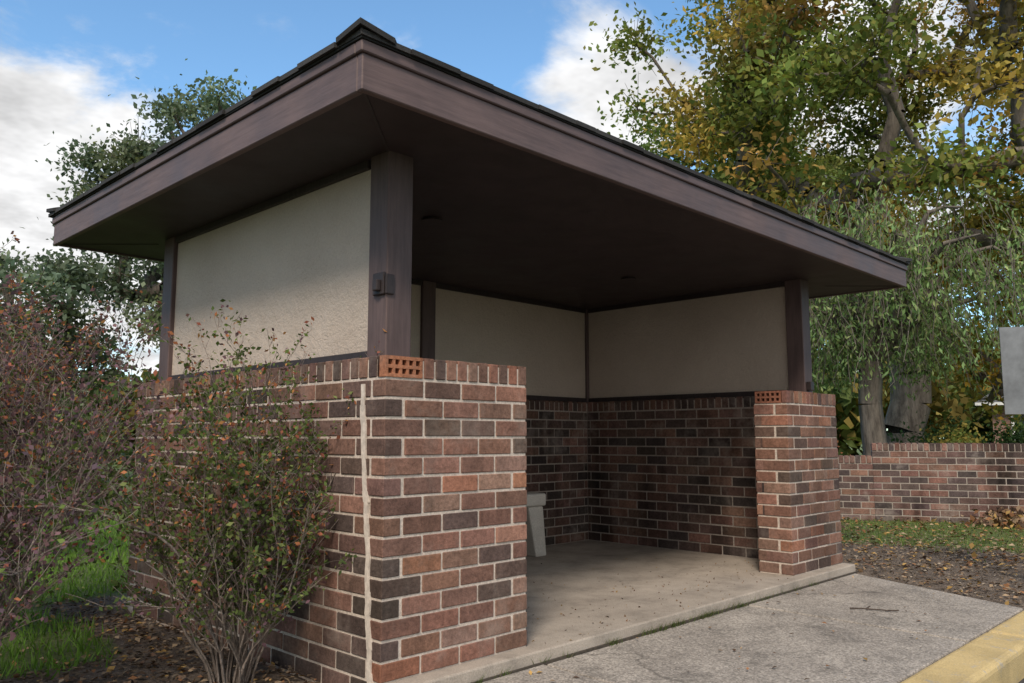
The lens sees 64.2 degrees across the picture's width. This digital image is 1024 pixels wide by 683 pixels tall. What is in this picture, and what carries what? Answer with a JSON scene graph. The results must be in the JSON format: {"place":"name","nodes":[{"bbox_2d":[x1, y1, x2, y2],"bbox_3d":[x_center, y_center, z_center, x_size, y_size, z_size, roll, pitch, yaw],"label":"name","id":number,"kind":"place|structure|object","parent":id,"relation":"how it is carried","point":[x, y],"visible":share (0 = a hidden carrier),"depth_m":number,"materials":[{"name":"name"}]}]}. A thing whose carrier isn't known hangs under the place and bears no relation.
{"place":"outdoors","nodes":[
{"label":"outdoors","id":0,"kind":"place"},
{"bbox_2d":[0,514,130,679],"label":"lawn grass","id":1,"kind":"structure","parent":0,"point":[110,547],"depth_m":4.74,"materials":[{"name":"green plant"}]},
{"bbox_2d":[0,443,1023,682],"bbox_3d":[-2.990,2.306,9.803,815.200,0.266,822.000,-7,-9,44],"label":"ground","id":2,"kind":"structure","parent":0,"point":[119,642],"depth_m":5.33,"materials":[{"name":"brown soil"}]},
{"bbox_2d":[0,286,124,486],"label":"barberry shrub","id":3,"kind":"object","parent":2,"relation":"on","point":[42,299],"visible":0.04,"depth_m":7.04,"materials":[{"name":"green plant"}]},
{"bbox_2d":[0,333,136,510],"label":"evergreen shrub","id":4,"kind":"object","parent":2,"relation":"on","point":[86,425],"visible":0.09,"depth_m":12.32,"materials":[{"name":"green plant"}]},
{"bbox_2d":[0,238,147,419],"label":"elm tree","id":5,"kind":"object","parent":2,"relation":"on","point":[72,279],"visible":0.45,"depth_m":17.87,"materials":[{"name":"green plant"}]},
{"bbox_2d":[0,231,168,599],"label":"barberry shrub","id":6,"kind":"object","parent":2,"relation":"on","point":[90,346],"visible":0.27,"depth_m":4.35,"materials":[{"name":"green plant"}]},
{"bbox_2d":[0,275,178,651],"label":"barberry shrub","id":7,"kind":"object","parent":2,"relation":"on","point":[24,559],"visible":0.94,"depth_m":2.97,"materials":[{"name":"brown plant"}]},
{"bbox_2d":[116,431,134,508],"bbox_3d":[-4.196,1.449,13.146,4.143,2.390,3.752,-3,-7,26],"label":"evergreen shrub","id":8,"kind":"object","parent":2,"relation":"on","point":[131,450],"depth_m":12.21,"materials":[{"name":"green plant"}]},
{"bbox_2d":[21,58,256,352],"bbox_3d":[-8.223,-1.691,20.473,5.931,10.684,5.896,-1,-7,12],"label":"elm tree","id":9,"kind":"object","parent":2,"relation":"on","point":[132,151],"visible":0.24,"depth_m":19.25,"materials":[{"name":"green plant"}]},
{"bbox_2d":[0,578,315,682],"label":"leaf litter","id":10,"kind":"object","parent":2,"relation":"on","point":[65,679],"visible":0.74,"depth_m":3.81,"materials":[{"name":"brown plant"}]},
{"bbox_2d":[0,596,319,682],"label":"mulch chips","id":11,"kind":"object","parent":2,"relation":"on","point":[290,668],"visible":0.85,"depth_m":3.75,"materials":[{"name":"brown wood"}]},
{"bbox_2d":[0,299,386,682],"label":"barberry shrub","id":12,"kind":"object","parent":2,"relation":"on","point":[243,509],"visible":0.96,"depth_m":3.30,"materials":[{"name":"green plant"}]},
{"bbox_2d":[46,17,911,682],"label":"bus shelter","id":13,"kind":"object","parent":2,"relation":"on","point":[600,339],"visible":0.8,"depth_m":4.54,"materials":[{"name":"brick"}]},
{"bbox_2d":[525,492,545,556],"bbox_3d":[-0.335,1.488,6.485,0.400,0.515,1.380,-7,-9,44],"label":"concrete bench","id":14,"kind":"object","parent":13,"relation":"on","point":[535,539],"visible":0.23,"depth_m":6.76,"materials":[{"name":"grey concrete"}]},
{"bbox_2d":[528,556,787,643],"bbox_3d":[0.659,1.636,5.561,1.742,0.023,3.179,-7,-9,44],"label":"floor debris","id":15,"kind":"object","parent":13,"relation":"on","point":[649,598],"visible":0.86,"depth_m":5.19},
{"bbox_2d":[43,322,1014,459],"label":"distant trees","id":16,"kind":"object","parent":2,"relation":"on","point":[848,424],"visible":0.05,"depth_m":37.43,"materials":[{"name":"green plant"}]},
{"bbox_2d":[471,571,856,682],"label":"joint dirt","id":17,"kind":"structure","parent":2,"relation":"on","point":[546,663],"depth_m":4.24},
{"bbox_2d":[617,96,863,224],"bbox_3d":[5.247,-1.677,20.963,7.481,10.757,7.068,-7,-9,44],"label":"maple tree","id":18,"kind":"object","parent":2,"relation":"on","point":[790,145],"visible":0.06,"depth_m":19.48,"materials":[{"name":"green plant"}]},
{"bbox_2d":[580,0,1023,442],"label":"oak tree","id":19,"kind":"object","parent":2,"relation":"on","point":[749,87],"visible":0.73,"depth_m":16.27,"materials":[{"name":"green plant"}]},
{"bbox_2d":[775,165,1023,455],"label":"weeping willow","id":20,"kind":"object","parent":2,"relation":"on","point":[873,331],"visible":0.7,"depth_m":12.74,"materials":[{"name":"green plant"}]},
{"bbox_2d":[837,443,1023,523],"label":"bricks","id":21,"kind":"object","parent":2,"relation":"on","point":[863,487],"visible":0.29,"depth_m":10.30,"materials":[{"name":"brown brick"}]},
{"bbox_2d":[838,444,1023,521],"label":"mortar","id":22,"kind":"object","parent":2,"relation":"on","point":[911,516],"visible":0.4,"depth_m":10.31,"materials":[{"name":"grey concrete"}]},
{"bbox_2d":[840,517,1023,604],"bbox_3d":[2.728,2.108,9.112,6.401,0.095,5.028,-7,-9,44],"label":"leaf litter","id":23,"kind":"object","parent":2,"relation":"on","point":[1007,585],"visible":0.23,"depth_m":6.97,"materials":[{"name":"brown plant"}]},
{"bbox_2d":[841,517,1023,560],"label":"lawn grass","id":24,"kind":"structure","parent":2,"relation":"on","point":[931,532],"depth_m":8.89,"materials":[{"name":"green plant"}]},
{"bbox_2d":[841,524,1023,605],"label":"mulch chips","id":25,"kind":"object","parent":2,"relation":"on","point":[918,564],"visible":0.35,"depth_m":6.88,"materials":[{"name":"brown wood"}]},
{"bbox_2d":[858,404,1023,454],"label":"evergreen shrub","id":26,"kind":"object","parent":2,"relation":"on","point":[890,434],"visible":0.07,"depth_m":15.36,"materials":[{"name":"green plant"}]},
{"bbox_2d":[919,418,986,442],"bbox_3d":[7.432,1.981,13.643,1.493,1.446,1.472,-7,-9,44],"label":"yellow shrub","id":27,"kind":"object","parent":2,"relation":"on","point":[957,438],"visible":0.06,"depth_m":13.65,"materials":[{"name":"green plant"}]},
{"bbox_2d":[901,611,1023,682],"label":"kerb","id":28,"kind":"structure","parent":2,"relation":"on","point":[995,655],"depth_m":3.88,"materials":[{"name":"yellow paint"}]},
{"bbox_2d":[916,177,1023,434],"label":"ash tree","id":29,"kind":"object","parent":2,"relation":"on","point":[997,380],"visible":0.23,"depth_m":18.38,"materials":[{"name":"green plant"}]},
{"bbox_2d":[953,505,1023,529],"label":"leaf pile","id":30,"kind":"object","parent":2,"relation":"on","point":[1012,520],"visible":1,"depth_m":9.64,"materials":[{"name":"brown plant"}]},
{"bbox_2d":[992,405,1011,442],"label":"walls","id":31,"kind":"structure","parent":2,"relation":"on","point":[1006,419],"depth_m":28.77,"materials":[{"name":"brick"}]},
{"bbox_2d":[975,395,1003,406],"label":"roof","id":32,"kind":"structure","parent":31,"relation":"on","point":[978,401],"depth_m":28.80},
{"bbox_2d":[975,402,1014,433],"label":"window frames and gutter","id":33,"kind":"structure","parent":31,"relation":"attached to","point":[998,403],"depth_m":28.50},
{"bbox_2d":[986,415,1023,442],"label":"evergreen shrub","id":34,"kind":"object","parent":2,"relation":"on","point":[1008,437],"visible":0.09,"depth_m":14.76,"materials":[{"name":"green plant"}]},
{"bbox_2d":[999,327,1023,413],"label":"traffic sign","id":35,"kind":"object","parent":2,"relation":"on","point":[1012,349],"visible":1,"depth_m":5.97,"materials":[{"name":"metal"}]},
{"bbox_2d":[0,0,1023,438],"label":"sky","id":36,"kind":"structure","parent":0,"point":[61,61],"materials":[{"name":"blue"}]},
{"bbox_2d":[482,574,1022,682],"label":"sidewalk","id":37,"kind":"structure","parent":0,"point":[884,643],"depth_m":4.18,"materials":[{"name":"grey concrete"}]},
{"bbox_2d":[476,580,819,682],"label":"joint weeds","id":38,"kind":"object","parent":37,"relation":"on","point":[674,624],"visible":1,"depth_m":4.51,"materials":[{"name":"green plant"}]},
{"bbox_2d":[529,576,951,680],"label":"fallen leaves","id":39,"kind":"object","parent":37,"relation":"on","point":[530,671],"visible":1,"depth_m":4.00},
{"bbox_2d":[850,606,898,610],"bbox_3d":[2.194,1.616,4.951,0.274,0.016,0.074,-2,-7,20],"label":"fallen twig","id":40,"kind":"object","parent":37,"relation":"on","point":[867,608],"visible":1,"depth_m":4.93,"materials":[{"name":"brown wood"}]}
]}

